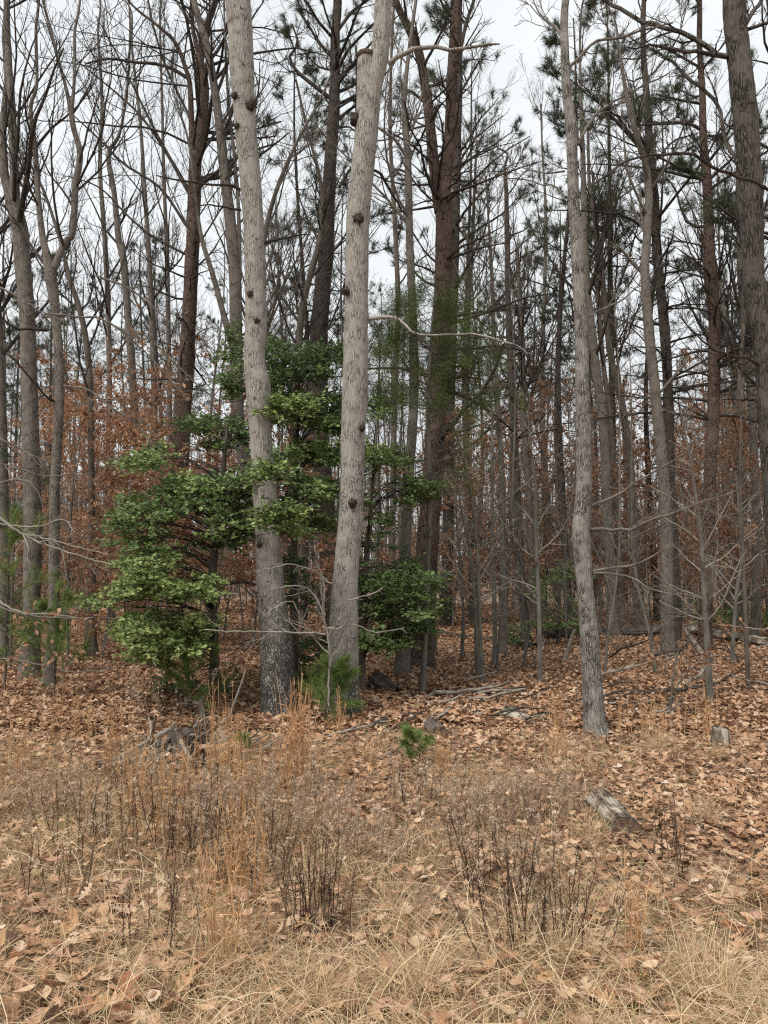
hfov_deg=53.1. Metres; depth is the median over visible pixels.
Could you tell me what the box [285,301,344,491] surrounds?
pine tree
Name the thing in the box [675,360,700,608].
bare tree
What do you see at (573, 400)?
bare tree
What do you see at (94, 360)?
pine tree
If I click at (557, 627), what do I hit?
holly tree
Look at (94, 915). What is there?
fallen leaf
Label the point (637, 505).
beech sapling
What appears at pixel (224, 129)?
maple tree
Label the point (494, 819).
dead weed
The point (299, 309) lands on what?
maple tree
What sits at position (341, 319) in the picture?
bare tree
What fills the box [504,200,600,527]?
pine tree
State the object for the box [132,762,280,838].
dead weed
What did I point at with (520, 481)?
bare sapling
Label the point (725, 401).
bare tree
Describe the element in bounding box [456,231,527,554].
pine tree
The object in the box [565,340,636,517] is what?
bare tree
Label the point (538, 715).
dead stick
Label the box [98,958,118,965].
fallen leaf
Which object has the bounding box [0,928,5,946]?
fallen leaf
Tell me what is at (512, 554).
bare sapling
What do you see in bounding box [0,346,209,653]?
beech sapling
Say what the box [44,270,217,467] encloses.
branch
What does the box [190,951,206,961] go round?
fallen leaf
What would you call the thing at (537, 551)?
sapling
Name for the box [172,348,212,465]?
bare tree
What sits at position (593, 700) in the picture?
oak tree
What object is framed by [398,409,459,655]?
sapling
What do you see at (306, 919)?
fallen leaf
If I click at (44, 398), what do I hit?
beech sapling
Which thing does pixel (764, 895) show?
fallen leaf
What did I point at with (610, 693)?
dead stick
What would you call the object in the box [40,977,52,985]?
fallen leaf
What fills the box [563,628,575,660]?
leaning branch
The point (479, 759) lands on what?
grass tussock
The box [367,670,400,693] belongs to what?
rock
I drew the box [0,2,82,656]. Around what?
maple tree
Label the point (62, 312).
bare tree
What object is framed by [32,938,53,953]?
fallen leaf
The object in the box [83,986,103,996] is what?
fallen leaf
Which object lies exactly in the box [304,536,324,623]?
bare sapling
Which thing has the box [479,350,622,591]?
beech sapling
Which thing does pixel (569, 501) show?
beech sapling
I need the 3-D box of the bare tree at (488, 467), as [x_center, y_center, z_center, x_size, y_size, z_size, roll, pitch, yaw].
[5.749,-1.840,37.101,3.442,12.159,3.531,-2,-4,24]
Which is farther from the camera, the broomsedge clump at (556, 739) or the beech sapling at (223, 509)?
the beech sapling at (223, 509)
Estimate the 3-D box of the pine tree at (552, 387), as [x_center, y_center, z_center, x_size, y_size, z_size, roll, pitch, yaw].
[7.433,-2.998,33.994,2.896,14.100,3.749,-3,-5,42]
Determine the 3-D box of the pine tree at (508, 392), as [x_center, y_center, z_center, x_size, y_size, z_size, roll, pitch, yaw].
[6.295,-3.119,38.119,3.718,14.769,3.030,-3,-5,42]
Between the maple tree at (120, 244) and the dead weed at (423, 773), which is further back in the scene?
the maple tree at (120, 244)
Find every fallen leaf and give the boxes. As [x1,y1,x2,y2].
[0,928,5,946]
[9,943,29,960]
[10,972,35,986]
[23,904,39,911]
[29,1007,47,1021]
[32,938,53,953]
[38,898,52,911]
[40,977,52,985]
[46,856,60,860]
[50,944,78,957]
[55,945,71,972]
[60,908,78,934]
[67,996,99,1015]
[68,961,93,972]
[69,889,79,896]
[75,938,95,945]
[82,911,101,924]
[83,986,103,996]
[93,990,124,1008]
[94,973,113,979]
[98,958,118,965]
[104,971,120,984]
[109,1000,129,1011]
[113,877,130,892]
[114,970,141,999]
[132,944,145,961]
[132,1004,149,1014]
[136,954,150,966]
[158,973,170,984]
[169,889,186,905]
[172,969,195,994]
[175,874,187,880]
[185,963,201,975]
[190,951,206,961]
[193,884,212,889]
[228,999,244,1017]
[235,887,246,901]
[239,923,253,928]
[247,953,273,963]
[256,876,272,884]
[269,958,289,970]
[295,913,310,927]
[297,908,316,914]
[315,965,330,975]
[320,947,342,962]
[324,999,347,1009]
[361,914,373,923]
[372,997,391,1008]
[374,903,389,910]
[374,935,393,943]
[378,951,395,978]
[388,993,413,1016]
[399,932,410,950]
[401,902,414,913]
[408,934,424,945]
[409,818,423,821]
[412,865,423,873]
[431,921,448,928]
[448,897,467,908]
[452,857,463,870]
[474,957,497,970]
[475,812,491,817]
[476,953,487,967]
[497,1004,514,1013]
[499,870,512,878]
[525,982,553,996]
[537,969,559,982]
[579,976,596,996]
[580,850,592,856]
[588,937,604,945]
[588,987,617,1002]
[595,907,608,911]
[601,986,617,995]
[608,883,618,891]
[616,950,629,962]
[623,983,645,1005]
[629,970,651,978]
[637,969,659,978]
[647,854,660,875]
[653,921,669,937]
[662,892,678,911]
[670,1011,691,1023]
[682,991,710,1000]
[695,880,711,889]
[710,866,721,871]
[720,874,730,883]
[721,846,737,851]
[723,920,744,930]
[730,957,748,971]
[731,946,752,963]
[738,921,758,938]
[743,912,755,923]
[747,879,762,885]
[749,998,760,1012]
[750,910,766,918]
[758,887,767,897]
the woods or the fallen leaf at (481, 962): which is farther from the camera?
the woods
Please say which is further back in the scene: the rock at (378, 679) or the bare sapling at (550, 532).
the bare sapling at (550, 532)
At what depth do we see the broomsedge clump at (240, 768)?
4.83 m
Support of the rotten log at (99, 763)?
on the ground at (712, 855)
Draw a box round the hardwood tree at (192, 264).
[18,0,325,623]
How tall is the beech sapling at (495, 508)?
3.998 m
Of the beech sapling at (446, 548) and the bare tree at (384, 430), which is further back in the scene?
the bare tree at (384, 430)
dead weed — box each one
[0,757,104,828]
[16,815,122,909]
[23,769,159,859]
[111,748,186,803]
[114,848,205,960]
[128,757,193,805]
[128,761,255,871]
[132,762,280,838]
[185,782,302,886]
[247,747,317,804]
[253,761,402,856]
[262,821,373,946]
[324,791,454,881]
[388,748,473,812]
[391,762,509,834]
[440,788,564,908]
[444,838,630,974]
[488,759,606,828]
[624,804,674,866]
[654,794,693,884]
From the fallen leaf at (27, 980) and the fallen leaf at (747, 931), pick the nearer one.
the fallen leaf at (27, 980)
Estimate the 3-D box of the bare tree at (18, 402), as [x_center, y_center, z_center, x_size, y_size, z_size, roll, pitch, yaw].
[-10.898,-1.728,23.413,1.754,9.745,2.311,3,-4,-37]
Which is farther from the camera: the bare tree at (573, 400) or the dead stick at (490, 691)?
the bare tree at (573, 400)
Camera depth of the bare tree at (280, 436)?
26.83 m
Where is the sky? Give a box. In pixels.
[0,0,767,561]
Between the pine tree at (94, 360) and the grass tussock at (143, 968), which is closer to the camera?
the grass tussock at (143, 968)
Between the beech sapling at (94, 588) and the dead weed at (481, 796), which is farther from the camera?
the beech sapling at (94, 588)
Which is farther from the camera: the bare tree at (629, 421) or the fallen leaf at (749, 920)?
the bare tree at (629, 421)
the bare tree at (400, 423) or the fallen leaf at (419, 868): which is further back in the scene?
the bare tree at (400, 423)
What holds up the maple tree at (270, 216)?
on the ground at (712, 855)
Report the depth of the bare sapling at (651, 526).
11.42 m
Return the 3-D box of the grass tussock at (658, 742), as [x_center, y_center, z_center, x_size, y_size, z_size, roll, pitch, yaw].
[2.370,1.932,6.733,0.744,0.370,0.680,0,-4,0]
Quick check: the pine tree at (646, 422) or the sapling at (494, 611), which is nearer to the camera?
the sapling at (494, 611)
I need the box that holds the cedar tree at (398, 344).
[337,264,529,692]
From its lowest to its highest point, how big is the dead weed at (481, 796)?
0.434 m
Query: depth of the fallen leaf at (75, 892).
3.62 m
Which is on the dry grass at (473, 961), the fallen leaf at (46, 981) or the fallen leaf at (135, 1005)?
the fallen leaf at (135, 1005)
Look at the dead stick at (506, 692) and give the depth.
8.73 m
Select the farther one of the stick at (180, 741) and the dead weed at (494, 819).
the stick at (180, 741)
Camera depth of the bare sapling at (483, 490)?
20.03 m
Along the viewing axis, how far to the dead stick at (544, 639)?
14.31 m
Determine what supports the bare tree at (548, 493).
on the ground at (712, 855)
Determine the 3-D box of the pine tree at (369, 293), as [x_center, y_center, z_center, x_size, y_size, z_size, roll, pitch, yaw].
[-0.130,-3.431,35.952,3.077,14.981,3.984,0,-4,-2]
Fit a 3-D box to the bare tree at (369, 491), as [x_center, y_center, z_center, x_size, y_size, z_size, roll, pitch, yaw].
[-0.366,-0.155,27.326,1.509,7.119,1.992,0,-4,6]
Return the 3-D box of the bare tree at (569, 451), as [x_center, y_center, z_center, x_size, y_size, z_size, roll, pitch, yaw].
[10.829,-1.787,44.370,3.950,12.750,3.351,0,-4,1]
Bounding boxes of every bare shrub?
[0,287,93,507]
[0,512,126,630]
[0,596,128,691]
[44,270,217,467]
[204,551,408,705]
[645,638,741,713]
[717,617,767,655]
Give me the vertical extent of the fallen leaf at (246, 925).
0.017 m
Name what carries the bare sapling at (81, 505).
on the ground at (712, 855)
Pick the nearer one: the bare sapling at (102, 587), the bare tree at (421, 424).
the bare sapling at (102, 587)
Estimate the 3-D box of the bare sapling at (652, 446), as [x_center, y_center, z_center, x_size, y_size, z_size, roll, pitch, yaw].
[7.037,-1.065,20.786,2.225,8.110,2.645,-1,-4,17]
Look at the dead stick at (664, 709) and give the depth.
8.14 m
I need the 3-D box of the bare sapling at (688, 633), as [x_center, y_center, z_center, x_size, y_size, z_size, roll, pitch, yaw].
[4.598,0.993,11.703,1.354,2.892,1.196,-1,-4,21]
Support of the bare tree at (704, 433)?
on the ground at (712, 855)
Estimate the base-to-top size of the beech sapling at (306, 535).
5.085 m
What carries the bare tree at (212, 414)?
on the ground at (712, 855)
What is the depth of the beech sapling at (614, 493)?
18.12 m
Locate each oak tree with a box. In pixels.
[147,0,309,715]
[324,0,555,717]
[490,0,745,739]
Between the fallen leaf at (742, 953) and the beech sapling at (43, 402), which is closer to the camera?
the fallen leaf at (742, 953)
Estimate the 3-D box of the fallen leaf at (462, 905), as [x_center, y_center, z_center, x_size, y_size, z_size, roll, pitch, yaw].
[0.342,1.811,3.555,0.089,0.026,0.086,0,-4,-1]
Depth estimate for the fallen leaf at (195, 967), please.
2.97 m
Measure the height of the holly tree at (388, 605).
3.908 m
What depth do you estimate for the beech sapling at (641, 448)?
19.41 m
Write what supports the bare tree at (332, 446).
on the ground at (712, 855)
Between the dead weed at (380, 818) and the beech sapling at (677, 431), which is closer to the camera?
the dead weed at (380, 818)
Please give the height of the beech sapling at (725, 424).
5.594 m
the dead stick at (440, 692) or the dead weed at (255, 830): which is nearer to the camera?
the dead weed at (255, 830)
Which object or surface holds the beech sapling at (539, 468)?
on the ground at (712, 855)
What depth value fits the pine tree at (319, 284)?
18.40 m
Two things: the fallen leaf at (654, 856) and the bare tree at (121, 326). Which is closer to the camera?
the fallen leaf at (654, 856)
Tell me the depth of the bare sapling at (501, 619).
11.34 m
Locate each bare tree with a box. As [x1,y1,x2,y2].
[0,173,72,555]
[1,206,71,584]
[4,302,47,604]
[5,270,44,576]
[6,259,87,612]
[7,352,40,503]
[9,331,75,466]
[14,256,98,566]
[40,225,102,562]
[62,397,103,589]
[99,239,176,488]
[99,249,157,557]
[106,289,197,598]
[117,303,157,488]
[138,308,175,470]
[147,204,214,608]
[149,216,244,568]
[149,330,201,437]
[160,278,219,601]
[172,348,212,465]
[198,391,226,589]
[200,330,249,591]
[201,382,234,562]
[214,346,250,592]
[226,244,311,521]
[242,180,340,558]
[244,261,294,499]
[272,150,349,614]
[272,301,328,583]
[277,220,339,602]
[300,129,402,559]
[309,269,380,562]
[310,331,339,585]
[315,312,379,563]
[361,284,406,619]
[361,419,385,569]
[367,309,407,594]
[368,308,428,539]
[369,313,406,545]
[370,272,440,573]
[382,413,407,567]
[391,22,559,585]
[398,410,424,560]
[402,350,439,561]
[455,338,488,568]
[473,215,574,614]
[479,287,539,609]
[483,256,553,596]
[484,359,509,597]
[530,192,657,605]
[535,401,570,594]
[537,375,598,587]
[554,329,596,566]
[562,263,621,551]
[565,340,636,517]
[596,344,647,572]
[617,313,684,537]
[621,403,642,581]
[625,373,678,596]
[665,181,749,603]
[669,22,767,608]
[673,311,730,594]
[675,347,721,601]
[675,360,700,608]
[718,275,767,609]
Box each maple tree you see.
[0,0,103,680]
[0,0,156,687]
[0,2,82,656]
[2,92,767,655]
[59,0,156,621]
[61,0,180,612]
[81,0,196,605]
[121,0,187,472]
[147,0,312,550]
[185,19,402,362]
[263,35,387,593]
[302,0,449,678]
[352,0,434,627]
[391,99,547,657]
[457,172,571,627]
[459,139,532,622]
[508,47,579,611]
[526,0,679,638]
[538,113,679,625]
[542,86,651,625]
[589,0,697,656]
[640,106,767,625]
[679,49,767,636]
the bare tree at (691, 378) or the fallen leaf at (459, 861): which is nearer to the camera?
the fallen leaf at (459, 861)
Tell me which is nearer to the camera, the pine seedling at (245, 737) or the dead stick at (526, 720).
the pine seedling at (245, 737)
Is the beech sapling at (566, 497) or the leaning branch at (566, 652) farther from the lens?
the beech sapling at (566, 497)
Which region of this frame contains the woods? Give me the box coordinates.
[8,407,762,580]
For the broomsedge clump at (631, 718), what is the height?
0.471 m
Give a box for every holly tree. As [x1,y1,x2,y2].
[74,410,340,700]
[205,315,342,684]
[334,395,458,692]
[489,559,596,647]
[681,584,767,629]
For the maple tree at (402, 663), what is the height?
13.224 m
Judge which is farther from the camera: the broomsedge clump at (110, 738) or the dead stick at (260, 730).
the dead stick at (260, 730)
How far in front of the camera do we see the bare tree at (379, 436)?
20.70 m
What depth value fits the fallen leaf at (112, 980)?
2.86 m
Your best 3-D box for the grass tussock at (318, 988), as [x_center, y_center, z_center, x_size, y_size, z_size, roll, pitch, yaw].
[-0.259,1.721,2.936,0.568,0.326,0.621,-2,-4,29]
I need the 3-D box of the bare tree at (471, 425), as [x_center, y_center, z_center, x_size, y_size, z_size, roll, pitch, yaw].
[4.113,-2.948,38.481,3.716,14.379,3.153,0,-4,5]
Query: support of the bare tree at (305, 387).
on the ground at (712, 855)
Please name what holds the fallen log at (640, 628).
on the ground at (712, 855)
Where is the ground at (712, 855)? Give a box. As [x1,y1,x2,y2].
[0,563,767,1023]
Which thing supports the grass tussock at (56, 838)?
on the ground at (712, 855)
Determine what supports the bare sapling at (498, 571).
on the ground at (712, 855)
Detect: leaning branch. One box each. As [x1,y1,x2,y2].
[226,669,245,727]
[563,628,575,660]
[682,627,703,653]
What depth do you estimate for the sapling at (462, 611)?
12.60 m
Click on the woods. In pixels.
(365, 525)
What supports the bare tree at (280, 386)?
on the ground at (712, 855)
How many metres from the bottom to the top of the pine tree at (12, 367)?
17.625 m
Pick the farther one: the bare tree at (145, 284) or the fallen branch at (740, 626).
the bare tree at (145, 284)
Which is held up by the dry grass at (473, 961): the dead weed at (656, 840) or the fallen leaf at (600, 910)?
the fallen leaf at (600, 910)
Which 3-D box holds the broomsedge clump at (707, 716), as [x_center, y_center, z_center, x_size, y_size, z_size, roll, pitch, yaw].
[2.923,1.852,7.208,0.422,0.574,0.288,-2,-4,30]
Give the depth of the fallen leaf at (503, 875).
3.89 m
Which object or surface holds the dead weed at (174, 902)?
on the ground at (712, 855)
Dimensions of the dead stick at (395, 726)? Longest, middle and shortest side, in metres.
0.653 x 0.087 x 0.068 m
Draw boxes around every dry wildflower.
[112,669,159,722]
[130,645,266,734]
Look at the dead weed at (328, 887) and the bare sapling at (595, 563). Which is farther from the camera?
the bare sapling at (595, 563)
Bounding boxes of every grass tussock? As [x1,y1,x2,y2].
[0,812,94,857]
[76,924,203,1014]
[146,900,309,987]
[246,917,385,1023]
[343,911,522,1022]
[344,856,465,952]
[471,748,489,765]
[490,871,539,902]
[493,875,641,1007]
[531,725,584,750]
[538,797,634,849]
[584,896,657,946]
[621,713,699,750]
[628,896,767,1020]
[655,775,746,835]
[681,730,747,764]
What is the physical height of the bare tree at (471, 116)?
15.974 m
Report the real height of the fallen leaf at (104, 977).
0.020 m
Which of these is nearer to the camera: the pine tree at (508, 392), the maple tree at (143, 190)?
the maple tree at (143, 190)
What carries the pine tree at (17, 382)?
on the ground at (712, 855)
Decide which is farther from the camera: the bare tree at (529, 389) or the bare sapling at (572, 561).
the bare tree at (529, 389)
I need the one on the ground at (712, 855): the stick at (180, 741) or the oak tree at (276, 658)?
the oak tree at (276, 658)
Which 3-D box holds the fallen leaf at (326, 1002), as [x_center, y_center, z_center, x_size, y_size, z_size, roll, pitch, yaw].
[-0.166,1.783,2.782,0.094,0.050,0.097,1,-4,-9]
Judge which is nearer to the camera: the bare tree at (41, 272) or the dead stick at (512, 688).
the dead stick at (512, 688)
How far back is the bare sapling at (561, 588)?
19.77 m
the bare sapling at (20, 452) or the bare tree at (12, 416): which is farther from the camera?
the bare tree at (12, 416)
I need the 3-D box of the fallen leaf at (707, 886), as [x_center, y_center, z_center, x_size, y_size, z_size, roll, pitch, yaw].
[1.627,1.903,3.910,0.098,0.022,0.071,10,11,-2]
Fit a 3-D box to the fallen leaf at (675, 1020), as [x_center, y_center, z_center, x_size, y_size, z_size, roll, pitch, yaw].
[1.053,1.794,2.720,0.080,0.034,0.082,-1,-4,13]
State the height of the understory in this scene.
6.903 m
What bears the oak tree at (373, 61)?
on the ground at (712, 855)
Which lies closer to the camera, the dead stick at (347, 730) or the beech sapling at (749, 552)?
the dead stick at (347, 730)
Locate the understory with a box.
[14,494,764,610]
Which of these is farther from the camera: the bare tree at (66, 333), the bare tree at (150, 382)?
the bare tree at (150, 382)
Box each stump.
[167,726,204,759]
[709,725,730,748]
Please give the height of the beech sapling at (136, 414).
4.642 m
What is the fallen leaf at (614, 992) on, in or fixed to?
on the dry grass at (473, 961)
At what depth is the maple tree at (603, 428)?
16.12 m
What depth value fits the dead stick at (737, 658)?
12.38 m
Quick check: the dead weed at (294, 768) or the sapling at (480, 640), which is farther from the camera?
the sapling at (480, 640)
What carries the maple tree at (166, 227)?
on the ground at (712, 855)
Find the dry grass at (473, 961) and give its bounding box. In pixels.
[0,707,767,1023]
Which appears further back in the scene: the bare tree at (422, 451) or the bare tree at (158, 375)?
the bare tree at (422, 451)
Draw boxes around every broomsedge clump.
[0,708,52,787]
[2,681,136,740]
[94,702,151,787]
[116,734,168,821]
[127,733,202,850]
[191,675,244,778]
[194,824,278,974]
[195,782,272,904]
[206,719,291,822]
[267,670,319,794]
[324,683,348,731]
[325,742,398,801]
[430,727,451,778]
[529,680,576,730]
[549,714,569,759]
[614,850,658,962]
[618,690,681,742]
[673,681,718,738]
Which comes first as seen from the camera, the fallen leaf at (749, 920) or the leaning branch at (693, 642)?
the fallen leaf at (749, 920)
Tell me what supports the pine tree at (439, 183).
on the ground at (712, 855)
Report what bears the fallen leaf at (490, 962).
on the dry grass at (473, 961)
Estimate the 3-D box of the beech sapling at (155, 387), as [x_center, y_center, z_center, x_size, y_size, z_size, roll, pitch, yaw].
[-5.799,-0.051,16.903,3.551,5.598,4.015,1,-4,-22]
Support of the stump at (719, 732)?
on the ground at (712, 855)
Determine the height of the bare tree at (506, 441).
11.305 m
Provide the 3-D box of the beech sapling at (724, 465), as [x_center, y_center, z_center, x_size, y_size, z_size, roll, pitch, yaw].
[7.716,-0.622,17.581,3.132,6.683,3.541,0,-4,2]
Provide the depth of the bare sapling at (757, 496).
14.04 m
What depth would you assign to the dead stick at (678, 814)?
4.75 m
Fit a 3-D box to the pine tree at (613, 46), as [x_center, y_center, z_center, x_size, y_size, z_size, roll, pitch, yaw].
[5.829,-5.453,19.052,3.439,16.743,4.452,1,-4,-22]
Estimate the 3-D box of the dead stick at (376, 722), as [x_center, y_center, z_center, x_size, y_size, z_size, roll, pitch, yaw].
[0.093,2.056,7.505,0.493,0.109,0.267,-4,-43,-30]
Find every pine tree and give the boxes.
[2,279,51,604]
[6,267,68,505]
[12,251,84,599]
[48,263,120,593]
[77,286,128,551]
[93,228,177,508]
[118,227,202,504]
[147,309,207,426]
[192,277,246,563]
[232,11,348,620]
[244,276,304,503]
[259,0,422,626]
[270,41,421,616]
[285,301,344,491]
[338,0,566,670]
[362,281,407,594]
[382,0,531,626]
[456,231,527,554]
[461,114,604,641]
[464,0,633,626]
[471,298,546,597]
[476,302,538,588]
[499,245,569,523]
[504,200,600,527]
[517,288,574,597]
[531,1,693,595]
[538,0,753,643]
[543,221,648,600]
[551,317,601,427]
[562,0,767,566]
[564,79,704,620]
[579,0,767,649]
[590,218,656,603]
[658,346,723,602]
[673,319,731,530]
[676,0,767,407]
[691,230,759,516]
[713,109,767,572]
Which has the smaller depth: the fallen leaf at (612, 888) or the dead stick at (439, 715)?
the fallen leaf at (612, 888)
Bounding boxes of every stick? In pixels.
[94,727,170,770]
[115,732,165,746]
[115,734,135,750]
[126,738,160,771]
[138,717,151,752]
[139,741,185,768]
[147,722,195,754]
[148,715,156,745]
[149,758,176,775]
[159,720,203,750]
[165,743,216,766]
[179,739,192,761]
[184,757,217,764]
[192,714,213,728]
[198,698,209,737]
[200,718,228,765]
[218,727,225,740]
[231,721,273,753]
[242,733,266,756]
[250,739,276,754]
[280,724,289,746]
[328,718,391,736]
[372,712,414,724]
[380,742,400,759]
[389,704,434,730]
[425,680,509,699]
[425,691,461,705]
[431,707,450,717]
[435,684,520,696]
[437,670,495,685]
[465,687,524,701]
[486,705,551,716]
[487,686,526,694]
[492,712,560,723]
[499,690,540,696]
[504,712,552,715]
[525,709,553,716]
[539,682,565,689]
[542,632,546,648]
[545,688,581,706]
[602,655,675,675]
[603,677,630,687]
[603,680,631,688]
[604,639,648,657]
[604,690,622,696]
[605,691,628,699]
[613,702,635,707]
[618,680,719,699]
[629,703,668,715]
[634,641,701,660]
[657,808,701,822]
[686,658,716,681]
[689,645,727,657]
[720,844,763,854]
[721,665,751,680]
[723,644,744,665]
[727,672,767,686]
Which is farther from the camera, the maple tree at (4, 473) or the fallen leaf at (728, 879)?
the maple tree at (4, 473)
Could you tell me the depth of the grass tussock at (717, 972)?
2.92 m
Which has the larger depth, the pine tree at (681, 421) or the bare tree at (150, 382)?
the bare tree at (150, 382)
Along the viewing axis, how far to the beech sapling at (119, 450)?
22.43 m
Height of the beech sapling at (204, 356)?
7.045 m
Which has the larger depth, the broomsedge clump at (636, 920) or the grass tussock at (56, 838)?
the grass tussock at (56, 838)
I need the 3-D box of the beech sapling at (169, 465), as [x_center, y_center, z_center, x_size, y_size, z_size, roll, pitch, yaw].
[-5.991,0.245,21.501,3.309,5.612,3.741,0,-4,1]
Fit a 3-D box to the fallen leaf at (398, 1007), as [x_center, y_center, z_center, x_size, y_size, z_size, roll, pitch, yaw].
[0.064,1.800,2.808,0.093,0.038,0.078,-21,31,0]
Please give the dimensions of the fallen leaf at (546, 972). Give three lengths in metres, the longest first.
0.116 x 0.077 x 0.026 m
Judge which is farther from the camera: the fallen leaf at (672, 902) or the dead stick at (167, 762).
the dead stick at (167, 762)
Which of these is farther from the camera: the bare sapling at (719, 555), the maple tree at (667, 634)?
the bare sapling at (719, 555)
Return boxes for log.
[90,752,137,776]
[193,735,268,768]
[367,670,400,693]
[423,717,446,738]
[437,631,536,648]
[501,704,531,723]
[536,625,659,639]
[585,788,641,839]
[686,625,767,645]
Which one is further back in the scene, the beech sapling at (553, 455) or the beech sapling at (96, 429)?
the beech sapling at (553, 455)
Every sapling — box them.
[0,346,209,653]
[0,392,145,656]
[6,279,135,626]
[7,315,101,624]
[7,404,71,584]
[7,414,61,621]
[8,380,112,607]
[8,402,63,577]
[10,327,100,582]
[10,358,129,606]
[10,473,48,604]
[10,514,61,640]
[12,332,127,622]
[14,439,81,589]
[15,397,105,613]
[41,379,174,612]
[41,379,192,612]
[41,531,103,625]
[42,408,129,622]
[42,537,100,650]
[43,373,134,637]
[44,408,176,643]
[44,507,82,627]
[46,508,119,652]
[47,337,113,582]
[60,378,314,624]
[65,390,160,560]
[66,336,140,554]
[72,326,207,609]
[72,527,140,662]
[73,407,230,674]
[85,391,235,608]
[98,467,232,638]
[102,531,132,626]
[104,425,221,565]
[110,514,206,677]
[121,444,289,617]
[147,450,252,612]
[160,326,283,628]
[173,313,304,639]
[186,315,298,652]
[187,444,254,593]
[203,393,339,610]
[204,383,336,647]
[207,550,289,639]
[243,462,396,654]
[249,340,330,607]
[283,293,403,602]
[299,435,385,586]
[300,427,374,622]
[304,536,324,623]
[358,454,440,623]
[359,486,417,583]
[362,384,417,656]
[362,442,480,582]
[368,409,466,591]
[380,493,440,619]
[397,466,476,597]
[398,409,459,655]
[399,366,526,627]
[411,413,539,610]
[412,403,515,623]
[415,373,512,598]
[420,220,630,673]
[432,408,523,683]
[432,469,524,679]
[437,405,524,608]
[437,442,490,660]
[440,382,541,596]
[444,460,557,625]
[449,361,540,664]
[456,393,573,596]
[457,365,557,615]
[457,426,560,609]
[462,369,573,611]
[463,435,568,655]
[463,484,530,661]
[466,357,647,646]
[472,456,563,667]
[474,466,566,622]
[476,360,556,580]
[478,375,602,586]
[478,519,527,603]
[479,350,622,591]
[479,384,571,682]
[485,455,568,666]
[485,509,556,666]
[487,434,558,587]
[490,473,570,622]
[497,466,575,614]
[498,385,647,606]
[504,248,737,678]
[508,266,764,672]
[513,439,649,628]
[514,446,622,589]
[521,380,603,607]
[524,449,637,588]
[527,415,636,599]
[537,377,659,599]
[540,530,575,610]
[541,468,600,616]
[546,388,696,603]
[546,432,673,640]
[546,466,646,626]
[549,423,641,616]
[553,506,642,646]
[568,383,694,624]
[575,490,624,595]
[591,434,690,610]
[596,500,657,625]
[600,469,681,618]
[601,393,732,595]
[603,506,698,670]
[617,440,681,595]
[618,399,696,600]
[618,400,644,605]
[621,330,676,594]
[632,485,720,648]
[639,425,763,608]
[639,517,657,620]
[640,418,731,610]
[641,435,720,620]
[642,407,732,617]
[642,484,735,663]
[645,382,755,703]
[645,488,713,649]
[648,348,766,628]
[648,449,697,575]
[657,402,767,627]
[657,419,726,587]
[676,431,730,616]
[678,372,767,635]
[678,392,764,604]
[678,400,767,616]
[681,392,763,590]
[682,486,702,615]
[689,366,767,611]
[691,396,764,608]
[692,459,766,665]
[694,362,765,689]
[699,485,731,616]
[715,417,767,596]
[716,466,767,605]
[716,531,766,626]
[717,409,765,597]
[735,395,767,567]
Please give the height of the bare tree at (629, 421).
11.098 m
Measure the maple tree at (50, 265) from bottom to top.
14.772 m
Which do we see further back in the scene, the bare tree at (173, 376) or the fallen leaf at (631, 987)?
the bare tree at (173, 376)
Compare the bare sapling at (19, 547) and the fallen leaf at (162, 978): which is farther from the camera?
the bare sapling at (19, 547)
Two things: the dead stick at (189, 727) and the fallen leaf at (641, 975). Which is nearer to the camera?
the fallen leaf at (641, 975)
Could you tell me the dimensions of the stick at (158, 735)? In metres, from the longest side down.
1.095 x 0.052 x 0.050 m
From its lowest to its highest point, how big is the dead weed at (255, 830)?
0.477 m
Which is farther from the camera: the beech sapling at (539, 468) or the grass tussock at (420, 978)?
the beech sapling at (539, 468)
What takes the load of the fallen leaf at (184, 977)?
on the dry grass at (473, 961)
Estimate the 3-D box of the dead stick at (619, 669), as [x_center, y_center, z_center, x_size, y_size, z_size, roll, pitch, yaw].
[3.201,1.972,9.983,1.149,0.212,0.299,-18,15,16]
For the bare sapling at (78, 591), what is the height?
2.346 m
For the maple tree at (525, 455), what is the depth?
18.01 m
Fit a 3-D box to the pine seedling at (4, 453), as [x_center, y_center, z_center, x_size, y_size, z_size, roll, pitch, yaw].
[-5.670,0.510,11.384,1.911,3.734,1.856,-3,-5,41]
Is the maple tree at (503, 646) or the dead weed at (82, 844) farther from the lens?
the maple tree at (503, 646)
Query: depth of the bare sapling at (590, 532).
11.88 m
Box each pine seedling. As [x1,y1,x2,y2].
[0,422,63,670]
[0,500,73,694]
[5,575,95,695]
[137,628,251,709]
[224,731,253,746]
[295,649,367,722]
[395,721,438,761]
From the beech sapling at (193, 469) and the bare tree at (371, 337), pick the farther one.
the bare tree at (371, 337)

